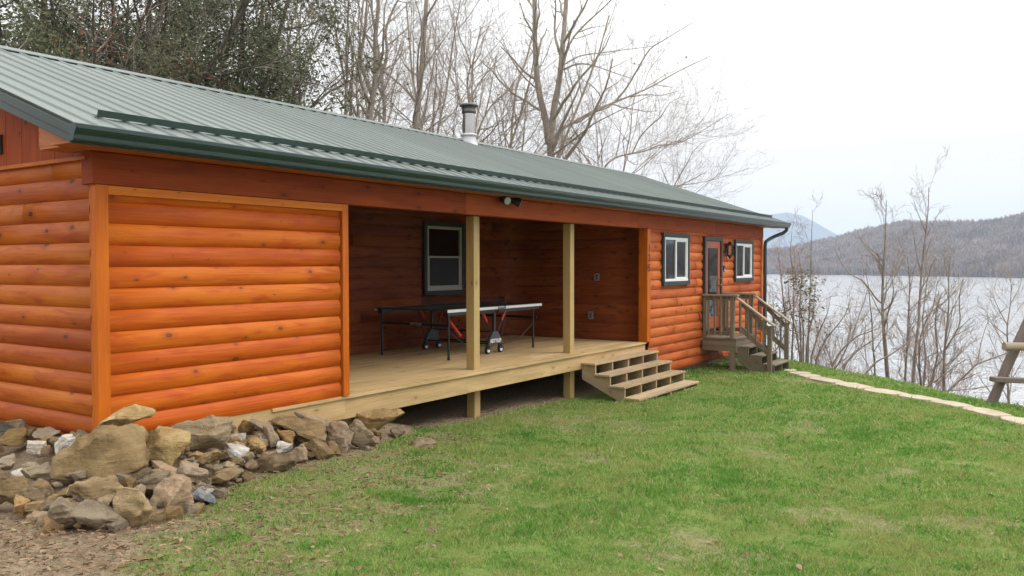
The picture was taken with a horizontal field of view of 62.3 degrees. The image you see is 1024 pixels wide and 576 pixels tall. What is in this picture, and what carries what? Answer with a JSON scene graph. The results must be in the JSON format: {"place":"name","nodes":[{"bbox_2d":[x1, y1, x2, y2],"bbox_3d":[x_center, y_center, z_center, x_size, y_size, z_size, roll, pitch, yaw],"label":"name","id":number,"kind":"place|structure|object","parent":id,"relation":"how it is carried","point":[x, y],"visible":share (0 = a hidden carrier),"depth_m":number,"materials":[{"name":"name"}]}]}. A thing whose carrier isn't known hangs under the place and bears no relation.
{"place":"outdoors","nodes":[
{"label":"outdoors","id":0,"kind":"place"},
{"bbox_2d":[0,357,1023,575],"bbox_3d":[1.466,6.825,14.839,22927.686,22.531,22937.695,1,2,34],"label":"ground","id":1,"kind":"structure","parent":0,"point":[431,414],"depth_m":6.97,"materials":[{"name":"soil"}]},
{"bbox_2d":[0,427,27,446],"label":"rock","id":2,"kind":"object","parent":1,"relation":"on","point":[13,437],"visible":0.96,"depth_m":7.54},
{"bbox_2d":[0,475,28,504],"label":"rock","id":3,"kind":"object","parent":1,"relation":"on","point":[11,487],"visible":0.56,"depth_m":6.29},
{"bbox_2d":[13,494,29,516],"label":"rock","id":4,"kind":"object","parent":1,"relation":"on","point":[20,503],"visible":0.88,"depth_m":6.10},
{"bbox_2d":[22,486,50,501],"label":"rock","id":5,"kind":"object","parent":4,"relation":"on","point":[35,494],"visible":0.75,"depth_m":6.23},
{"bbox_2d":[20,462,51,482],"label":"rock","id":6,"kind":"object","parent":1,"relation":"on","point":[41,471],"visible":0.86,"depth_m":6.54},
{"bbox_2d":[26,440,46,457],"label":"rock","id":7,"kind":"object","parent":1,"relation":"on","point":[34,448],"visible":0.98,"depth_m":7.09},
{"bbox_2d":[41,515,66,532],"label":"rock","id":8,"kind":"object","parent":1,"relation":"on","point":[49,524],"visible":0.43,"depth_m":5.69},
{"bbox_2d":[0,6,118,65],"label":"evergreen tree","id":9,"kind":"object","parent":1,"relation":"on","point":[44,43],"visible":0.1,"depth_m":15.53,"materials":[{"name":"green plant"}]},
{"bbox_2d":[47,497,76,528],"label":"rock","id":10,"kind":"object","parent":1,"relation":"on","point":[59,510],"visible":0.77,"depth_m":5.70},
{"bbox_2d":[0,0,125,62],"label":"evergreen tree","id":11,"kind":"object","parent":1,"relation":"on","point":[26,10],"visible":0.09,"depth_m":17.00,"materials":[{"name":"green plant"}]},
{"bbox_2d":[54,434,75,453],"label":"rock","id":12,"kind":"object","parent":1,"relation":"on","point":[64,441],"visible":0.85,"depth_m":7.06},
{"bbox_2d":[4,0,145,65],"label":"evergreen tree","id":13,"kind":"object","parent":1,"relation":"on","point":[90,18],"visible":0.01,"depth_m":20.80,"materials":[{"name":"green plant"}]},
{"bbox_2d":[44,9,126,65],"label":"evergreen tree","id":14,"kind":"object","parent":1,"relation":"on","point":[82,33],"visible":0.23,"depth_m":15.23,"materials":[{"name":"green plant"}]},
{"bbox_2d":[3,0,178,75],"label":"evergreen tree","id":15,"kind":"object","parent":1,"relation":"on","point":[105,59],"visible":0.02,"depth_m":19.93,"materials":[{"name":"green plant"}]},
{"bbox_2d":[67,475,122,501],"bbox_3d":[-3.019,1.484,6.187,0.374,0.199,0.307,0,2,0],"label":"rock","id":16,"kind":"object","parent":1,"relation":"on","point":[94,488],"visible":0.62,"depth_m":6.10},
{"bbox_2d":[70,499,121,530],"bbox_3d":[-2.853,1.579,5.830,0.303,0.220,0.277,0,2,0],"label":"rock","id":17,"kind":"object","parent":1,"relation":"on","point":[94,514],"visible":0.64,"depth_m":5.77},
{"bbox_2d":[49,423,149,480],"bbox_3d":[-3.236,1.313,6.697,0.740,0.436,0.576,0,2,0],"label":"rock","id":18,"kind":"object","parent":1,"relation":"on","point":[103,450],"visible":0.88,"depth_m":6.55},
{"bbox_2d":[99,404,155,425],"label":"rock","id":19,"kind":"object","parent":18,"relation":"on","point":[133,413],"visible":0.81,"depth_m":7.06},
{"bbox_2d":[3,0,204,64],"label":"bare tree","id":20,"kind":"object","parent":1,"relation":"on","point":[100,14],"visible":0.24,"depth_m":17.26,"materials":[{"name":"brown plant"}]},
{"bbox_2d":[106,516,128,533],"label":"rock","id":21,"kind":"object","parent":1,"relation":"on","point":[121,523],"visible":0.87,"depth_m":5.79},
{"bbox_2d":[112,486,152,527],"bbox_3d":[-2.661,1.554,5.983,0.254,0.333,0.238,0,2,0],"label":"rock","id":22,"kind":"object","parent":1,"relation":"on","point":[133,507],"visible":0.9,"depth_m":5.89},
{"bbox_2d":[16,0,251,71],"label":"bare tree","id":23,"kind":"object","parent":1,"relation":"on","point":[93,37],"visible":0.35,"depth_m":15.26,"materials":[{"name":"brown plant"}]},
{"bbox_2d":[47,0,228,85],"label":"bare tree","id":24,"kind":"object","parent":1,"relation":"on","point":[113,40],"visible":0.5,"depth_m":17.21,"materials":[{"name":"brown plant"}]},
{"bbox_2d":[1,0,280,94],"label":"evergreen tree","id":25,"kind":"object","parent":1,"relation":"on","point":[127,13],"visible":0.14,"depth_m":18.13,"materials":[{"name":"green plant"}]},
{"bbox_2d":[48,37,244,86],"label":"evergreen tree","id":26,"kind":"object","parent":1,"relation":"on","point":[195,67],"visible":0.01,"depth_m":17.57,"materials":[{"name":"green plant"}]},
{"bbox_2d":[60,3,267,96],"bbox_3d":[-8.342,-2.347,19.477,5.979,8.257,5.426,-1,2,-24],"label":"evergreen tree","id":27,"kind":"object","parent":1,"relation":"on","point":[241,90],"visible":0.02,"depth_m":19.27,"materials":[{"name":"green plant"}]},
{"bbox_2d":[146,426,190,465],"bbox_3d":[-2.932,1.348,7.207,0.370,0.334,0.240,-1,2,-30],"label":"rock","id":28,"kind":"object","parent":1,"relation":"on","point":[168,445],"visible":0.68,"depth_m":7.15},
{"bbox_2d":[112,18,228,89],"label":"evergreen tree","id":29,"kind":"object","parent":1,"relation":"on","point":[162,52],"visible":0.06,"depth_m":15.49,"materials":[{"name":"green plant"}]},
{"bbox_2d":[150,473,193,509],"bbox_3d":[-2.567,1.562,6.385,0.331,0.283,0.266,0,2,0],"label":"rock","id":30,"kind":"object","parent":1,"relation":"on","point":[174,489],"visible":0.81,"depth_m":6.35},
{"bbox_2d":[164,505,184,520],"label":"rock","id":31,"kind":"object","parent":1,"relation":"on","point":[173,511],"visible":0.64,"depth_m":6.17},
{"bbox_2d":[45,0,337,91],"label":"bare tree","id":32,"kind":"object","parent":1,"relation":"on","point":[148,15],"visible":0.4,"depth_m":18.43,"materials":[{"name":"brown plant"}]},
{"bbox_2d":[64,0,329,104],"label":"evergreen tree","id":33,"kind":"object","parent":1,"relation":"on","point":[245,3],"visible":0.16,"depth_m":18.12,"materials":[{"name":"green plant"}]},
{"bbox_2d":[171,414,232,450],"bbox_3d":[-2.858,1.324,7.719,0.598,0.372,0.378,0,2,0],"label":"rock","id":34,"kind":"object","parent":1,"relation":"on","point":[210,431],"visible":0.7,"depth_m":7.59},
{"bbox_2d":[191,486,215,503],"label":"rock","id":35,"kind":"object","parent":1,"relation":"on","point":[198,494],"visible":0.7,"depth_m":6.62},
{"bbox_2d":[196,449,224,466],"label":"rock","id":36,"kind":"object","parent":1,"relation":"on","point":[211,456],"visible":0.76,"depth_m":7.35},
{"bbox_2d":[98,0,324,106],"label":"evergreen tree","id":37,"kind":"object","parent":1,"relation":"on","point":[237,11],"visible":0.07,"depth_m":21.14,"materials":[{"name":"green plant"}]},
{"bbox_2d":[209,466,243,483],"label":"rock","id":38,"kind":"object","parent":1,"relation":"on","point":[223,475],"visible":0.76,"depth_m":7.26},
{"bbox_2d":[241,452,254,463],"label":"rock","id":39,"kind":"object","parent":1,"relation":"on","point":[248,456],"visible":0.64,"depth_m":7.81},
{"bbox_2d":[221,443,249,462],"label":"rock","id":40,"kind":"object","parent":39,"relation":"on","point":[236,450],"visible":0.81,"depth_m":7.80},
{"bbox_2d":[176,9,320,105],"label":"evergreen tree","id":41,"kind":"object","parent":1,"relation":"on","point":[246,76],"visible":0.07,"depth_m":20.25,"materials":[{"name":"green plant"}]},
{"bbox_2d":[0,409,497,575],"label":"dry straw","id":42,"kind":"object","parent":1,"relation":"on","point":[142,559],"visible":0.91,"depth_m":5.65,"materials":[{"name":"brown plant"}]},
{"bbox_2d":[33,0,466,128],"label":"bare tree","id":43,"kind":"object","parent":1,"relation":"on","point":[295,54],"visible":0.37,"depth_m":20.05,"materials":[{"name":"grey plant"}]},
{"bbox_2d":[118,0,387,100],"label":"bare tree","id":44,"kind":"object","parent":1,"relation":"on","point":[242,19],"visible":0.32,"depth_m":20.29,"materials":[{"name":"brown plant"}]},
{"bbox_2d":[130,0,392,116],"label":"evergreen tree","id":45,"kind":"object","parent":1,"relation":"on","point":[280,29],"visible":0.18,"depth_m":20.50,"materials":[{"name":"green plant"}]},
{"bbox_2d":[242,453,296,472],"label":"rock","id":46,"kind":"object","parent":1,"relation":"on","point":[279,462],"visible":0.69,"depth_m":7.87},
{"bbox_2d":[231,12,329,106],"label":"evergreen tree","id":47,"kind":"object","parent":1,"relation":"on","point":[271,92],"visible":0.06,"depth_m":21.69,"materials":[{"name":"green plant"}]},
{"bbox_2d":[302,438,334,459],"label":"rock","id":48,"kind":"object","parent":1,"relation":"on","point":[320,449],"visible":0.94,"depth_m":8.47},
{"bbox_2d":[229,0,430,118],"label":"bare tree","id":49,"kind":"object","parent":1,"relation":"on","point":[323,69],"visible":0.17,"depth_m":23.58,"materials":[{"name":"brown plant"}]},
{"bbox_2d":[220,0,447,113],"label":"bare tree","id":50,"kind":"object","parent":1,"relation":"on","point":[342,78],"visible":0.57,"depth_m":20.74,"materials":[{"name":"brown plant"}]},
{"bbox_2d":[326,421,353,453],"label":"rock","id":51,"kind":"object","parent":1,"relation":"on","point":[340,433],"visible":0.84,"depth_m":8.86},
{"bbox_2d":[349,418,373,447],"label":"rock","id":52,"kind":"object","parent":1,"relation":"on","point":[363,435],"visible":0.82,"depth_m":9.14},
{"bbox_2d":[222,0,501,130],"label":"bare tree","id":53,"kind":"object","parent":1,"relation":"on","point":[352,62],"visible":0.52,"depth_m":23.20,"materials":[{"name":"brown plant"}]},
{"bbox_2d":[310,0,421,121],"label":"bare tree","id":54,"kind":"object","parent":1,"relation":"on","point":[384,113],"visible":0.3,"depth_m":28.12,"materials":[{"name":"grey plant"}]},
{"bbox_2d":[356,408,403,430],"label":"rock","id":55,"kind":"object","parent":1,"relation":"on","point":[377,419],"visible":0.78,"depth_m":9.77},
{"bbox_2d":[314,0,451,131],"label":"bare tree","id":56,"kind":"object","parent":1,"relation":"on","point":[373,85],"visible":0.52,"depth_m":23.39,"materials":[{"name":"grey plant"}]},
{"bbox_2d":[0,45,790,436],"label":"log cabin","id":57,"kind":"object","parent":1,"relation":"on","point":[172,253],"visible":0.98,"depth_m":9.34,"materials":[{"name":"wood"}]},
{"bbox_2d":[422,221,464,294],"bbox_3d":[-1.293,-0.563,16.186,0.082,1.380,1.225,1,2,34],"label":"window","id":58,"kind":"structure","parent":57,"relation":"in","point":[443,243],"depth_m":16.16,"materials":[{"name":"glass"}]},
{"bbox_2d":[374,295,541,359],"bbox_3d":[-0.865,0.619,14.754,1.826,0.953,2.770,1,2,34],"label":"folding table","id":59,"kind":"object","parent":57,"relation":"on","point":[456,308],"visible":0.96,"depth_m":14.44,"materials":[{"name":"black paint"}]},
{"bbox_2d":[660,233,689,285],"bbox_3d":[3.380,-0.590,17.480,0.082,1.065,1.365,1,2,34],"label":"window","id":60,"kind":"structure","parent":57,"relation":"in","point":[675,248],"depth_m":17.45,"materials":[{"name":"white plastic"}]},
{"bbox_2d":[701,236,722,330],"bbox_3d":[4.558,-0.104,19.206,0.125,2.095,1.100,1,2,34],"label":"door","id":61,"kind":"structure","parent":57,"relation":"in","point":[712,252],"depth_m":19.22,"materials":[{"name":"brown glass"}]},
{"bbox_2d":[733,240,753,281],"bbox_3d":[5.735,-0.673,20.984,0.082,1.012,1.350,1,2,34],"label":"window","id":62,"kind":"structure","parent":57,"relation":"in","point":[743,253],"depth_m":20.96,"materials":[{"name":"glass"}]},
{"bbox_2d":[367,0,461,129],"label":"bare tree","id":63,"kind":"object","parent":1,"relation":"on","point":[416,115],"visible":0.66,"depth_m":25.00,"materials":[{"name":"grey plant"}]},
{"bbox_2d":[364,0,471,134],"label":"bare tree","id":64,"kind":"object","parent":1,"relation":"on","point":[413,86],"visible":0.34,"depth_m":29.18,"materials":[{"name":"brown plant"}]},
{"bbox_2d":[301,0,562,139],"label":"bare tree","id":65,"kind":"object","parent":1,"relation":"on","point":[448,80],"visible":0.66,"depth_m":25.17,"materials":[{"name":"brown plant"}]},
{"bbox_2d":[430,0,516,140],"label":"bare tree","id":66,"kind":"object","parent":1,"relation":"on","point":[490,71],"visible":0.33,"depth_m":32.20,"materials":[{"name":"brown plant"}]},
{"bbox_2d":[0,360,1019,575],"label":"fallen leaves","id":67,"kind":"object","parent":1,"relation":"on","point":[318,550],"visible":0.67,"depth_m":6.02,"materials":[{"name":"brown plant"}]},
{"bbox_2d":[403,0,624,155],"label":"bare tree","id":68,"kind":"object","parent":1,"relation":"on","point":[494,102],"visible":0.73,"depth_m":27.28,"materials":[{"name":"brown plant"}]},
{"bbox_2d":[394,0,649,154],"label":"bare tree","id":69,"kind":"object","parent":1,"relation":"on","point":[471,66],"visible":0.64,"depth_m":27.45,"materials":[{"name":"brown plant"}]},
{"bbox_2d":[476,0,578,149],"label":"bare tree","id":70,"kind":"object","parent":1,"relation":"on","point":[511,130],"visible":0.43,"depth_m":31.83,"materials":[{"name":"brown plant"}]},
{"bbox_2d":[475,19,589,148],"bbox_3d":[0.290,-3.798,28.498,4.049,11.118,3.056,0,2,19],"label":"bare tree","id":71,"kind":"object","parent":1,"relation":"on","point":[511,142],"visible":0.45,"depth_m":28.38,"materials":[{"name":"brown plant"}]},
{"bbox_2d":[533,40,666,168],"bbox_3d":[2.534,-3.311,27.158,3.912,9.991,5.846,0,2,-1],"label":"bare tree","id":72,"kind":"object","parent":1,"relation":"on","point":[597,155],"visible":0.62,"depth_m":27.49,"materials":[{"name":"brown plant"}]},
{"bbox_2d":[467,0,735,159],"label":"bare tree","id":73,"kind":"object","parent":1,"relation":"on","point":[562,56],"visible":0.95,"depth_m":28.38,"materials":[{"name":"brown plant"}]},
{"bbox_2d":[543,0,670,175],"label":"bare tree","id":74,"kind":"object","parent":1,"relation":"on","point":[583,92],"visible":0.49,"depth_m":33.23,"materials":[{"name":"brown plant"}]},
{"bbox_2d":[520,3,759,197],"bbox_3d":[4.111,-3.683,26.709,7.567,10.718,4.433,-1,2,-31],"label":"bare tree","id":75,"kind":"object","parent":1,"relation":"on","point":[641,138],"visible":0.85,"depth_m":26.60,"materials":[{"name":"brown plant"}]},
{"bbox_2d":[581,350,698,402],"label":"porch steps","id":76,"kind":"structure","parent":1,"relation":"on","point":[623,372],"depth_m":14.82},
{"bbox_2d":[518,44,772,167],"bbox_3d":[4.420,-3.300,27.781,8.934,9.922,6.630,0,2,5],"label":"bare tree","id":77,"kind":"object","parent":1,"relation":"on","point":[638,151],"visible":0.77,"depth_m":28.06,"materials":[{"name":"brown plant"}]},
{"bbox_2d":[647,81,772,202],"bbox_3d":[5.022,-2.516,26.896,5.730,8.391,5.470,-1,2,-17],"label":"bare tree","id":78,"kind":"object","parent":1,"relation":"on","point":[683,169],"visible":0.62,"depth_m":26.07,"materials":[{"name":"brown plant"}]},
{"bbox_2d":[702,292,791,373],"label":"entry stairs","id":79,"kind":"structure","parent":1,"relation":"on","point":[754,354],"depth_m":18.42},
{"bbox_2d":[766,278,826,360],"bbox_3d":[7.590,0.739,24.113,2.648,3.071,1.668,0,2,19],"label":"brush","id":80,"kind":"object","parent":1,"relation":"on","point":[791,323],"visible":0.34,"depth_m":24.02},
{"bbox_2d":[768,263,827,361],"bbox_3d":[7.674,0.768,22.982,1.718,2.889,2.758,0,2,20],"label":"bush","id":81,"kind":"object","parent":1,"relation":"on","point":[805,310],"visible":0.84,"depth_m":22.66,"materials":[{"name":"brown plant"}]},
{"bbox_2d":[767,206,830,359],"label":"bare tree","id":82,"kind":"object","parent":1,"relation":"on","point":[781,280],"visible":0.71,"depth_m":25.99,"materials":[{"name":"brown plant"}]},
{"bbox_2d":[789,189,837,361],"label":"bare tree","id":83,"kind":"object","parent":1,"relation":"on","point":[810,263],"visible":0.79,"depth_m":24.99,"materials":[{"name":"brown plant"}]},
{"bbox_2d":[769,240,864,363],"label":"bank tree","id":84,"kind":"object","parent":1,"relation":"on","point":[810,324],"visible":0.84,"depth_m":22.99,"materials":[{"name":"brown plant"}]},
{"bbox_2d":[789,298,891,371],"bbox_3d":[9.683,1.641,24.788,2.747,2.872,2.149,0,2,0],"label":"brush","id":85,"kind":"object","parent":1,"relation":"on","point":[825,354],"visible":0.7,"depth_m":24.83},
{"bbox_2d":[831,282,890,366],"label":"bank tree","id":86,"kind":"object","parent":1,"relation":"on","point":[841,350],"visible":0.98,"depth_m":19.99,"materials":[{"name":"brown plant"}]},
{"bbox_2d":[842,301,893,369],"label":"bank tree","id":87,"kind":"object","parent":1,"relation":"on","point":[851,356],"visible":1,"depth_m":19.49,"materials":[{"name":"brown plant"}]},
{"bbox_2d":[842,253,902,375],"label":"bank tree","id":88,"kind":"object","parent":1,"relation":"on","point":[872,347],"visible":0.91,"depth_m":21.81,"materials":[{"name":"brown plant"}]},
{"bbox_2d":[824,184,928,377],"bbox_3d":[9.954,0.375,23.229,2.543,6.481,2.288,0,2,15],"label":"bare tree","id":89,"kind":"object","parent":1,"relation":"on","point":[883,300],"visible":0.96,"depth_m":22.99,"materials":[{"name":"brown plant"}]},
{"bbox_2d":[877,231,944,381],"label":"bank tree","id":90,"kind":"object","parent":1,"relation":"on","point":[908,328],"visible":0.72,"depth_m":22.97,"materials":[{"name":"brown plant"}]},
{"bbox_2d":[871,308,989,395],"bbox_3d":[10.649,2.254,21.136,3.062,3.552,1.929,0,2,16],"label":"brush","id":91,"kind":"object","parent":1,"relation":"on","point":[929,371],"visible":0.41,"depth_m":21.15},
{"bbox_2d":[871,303,990,392],"bbox_3d":[10.822,2.025,21.403,3.180,3.324,2.487,-2,2,-42],"label":"brush","id":92,"kind":"object","parent":1,"relation":"on","point":[909,339],"visible":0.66,"depth_m":21.26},
{"bbox_2d":[895,258,968,385],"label":"bank tree","id":93,"kind":"object","parent":1,"relation":"on","point":[918,353],"visible":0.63,"depth_m":21.98,"materials":[{"name":"brown plant"}]},
{"bbox_2d":[883,145,981,382],"bbox_3d":[12.460,0.363,25.290,2.365,9.193,1.646,-1,2,-19],"label":"bare tree","id":94,"kind":"object","parent":1,"relation":"on","point":[921,286],"visible":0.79,"depth_m":24.98,"materials":[{"name":"brown plant"}]},
{"bbox_2d":[892,279,975,387],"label":"bank tree","id":95,"kind":"object","parent":1,"relation":"on","point":[940,297],"visible":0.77,"depth_m":21.48,"materials":[{"name":"brown plant"}]},
{"bbox_2d":[889,229,981,386],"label":"bare tree","id":96,"kind":"object","parent":1,"relation":"on","point":[925,296],"visible":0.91,"depth_m":21.01,"materials":[{"name":"brown plant"}]},
{"bbox_2d":[908,236,983,391],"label":"bare tree","id":97,"kind":"object","parent":1,"relation":"on","point":[946,337],"visible":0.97,"depth_m":20.95,"materials":[{"name":"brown plant"}]},
{"bbox_2d":[947,308,1023,392],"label":"bank tree","id":98,"kind":"object","parent":1,"relation":"on","point":[962,377],"visible":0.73,"depth_m":18.98,"materials":[{"name":"brown plant"}]},
{"bbox_2d":[963,407,1012,418],"bbox_3d":[6.703,1.781,12.011,0.367,0.087,0.803,0,2,-6],"label":"flagstone","id":99,"kind":"object","parent":1,"relation":"on","point":[995,414],"visible":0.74,"depth_m":11.88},
{"bbox_2d":[969,249,1023,403],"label":"bare tree","id":100,"kind":"object","parent":1,"relation":"on","point":[1012,370],"visible":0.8,"depth_m":21.02,"materials":[{"name":"brown plant"}]},
{"bbox_2d":[986,319,1023,403],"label":"rustic log stand","id":101,"kind":"object","parent":1,"relation":"on","point":[1014,348],"visible":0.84,"depth_m":13.00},
{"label":"small rock","id":102,"kind":"object","parent":1,"relation":"on","visible":0},
{"bbox_2d":[176,461,208,484],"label":"rock","id":103,"kind":"object","parent":102,"relation":"on","point":[193,473],"visible":0.64,"depth_m":6.80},
{"bbox_2d":[0,0,1023,234],"label":"sky","id":104,"kind":"structure","parent":0,"point":[862,94],"materials":[{"name":"white"}]},
{"bbox_2d":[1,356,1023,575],"bbox_3d":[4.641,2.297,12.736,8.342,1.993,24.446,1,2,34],"label":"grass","id":105,"kind":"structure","parent":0,"point":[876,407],"depth_m":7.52,"materials":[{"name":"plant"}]},
{"bbox_2d":[763,212,836,248],"bbox_3d":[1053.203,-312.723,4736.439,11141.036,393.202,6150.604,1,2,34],"label":"mountain","id":106,"kind":"structure","parent":0,"point":[818,231],"depth_m":5850.66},
{"bbox_2d":[766,274,1023,406],"bbox_3d":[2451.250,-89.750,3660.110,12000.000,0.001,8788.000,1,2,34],"label":"lake","id":107,"kind":"structure","parent":0,"point":[972,304],"depth_m":215.96,"materials":[{"name":"liquid"}]},
{"bbox_2d":[767,226,1023,277],"bbox_3d":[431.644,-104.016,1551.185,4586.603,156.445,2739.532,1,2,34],"label":"wooded hill","id":108,"kind":"structure","parent":0,"point":[971,274],"depth_m":1042.27,"materials":[{"name":"brown plant"}]},
{"bbox_2d":[767,210,1023,276],"bbox_3d":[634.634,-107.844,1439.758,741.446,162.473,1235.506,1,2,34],"label":"hillside wood","id":109,"kind":"object","parent":108,"relation":"on","point":[999,244],"visible":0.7,"depth_m":1186.95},
{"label":"small rock","id":110,"kind":"object","parent":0,"visible":0},
{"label":"small rock","id":111,"kind":"object","parent":110,"relation":"on","visible":0},
{"bbox_2d":[269,415,326,440],"bbox_3d":[-2.196,1.458,8.780,0.613,0.248,0.375,0,2,0],"label":"rock","id":112,"kind":"object","parent":111,"relation":"on","point":[309,429],"visible":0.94,"depth_m":8.68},
{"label":"small rock","id":113,"kind":"object","parent":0,"visible":0},
{"bbox_2d":[145,483,157,494],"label":"rock","id":114,"kind":"object","parent":113,"relation":"on","point":[150,488],"visible":0.35,"depth_m":6.47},
{"bbox_2d":[137,470,170,485],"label":"rock","id":115,"kind":"object","parent":114,"relation":"on","point":[156,477],"visible":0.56,"depth_m":6.51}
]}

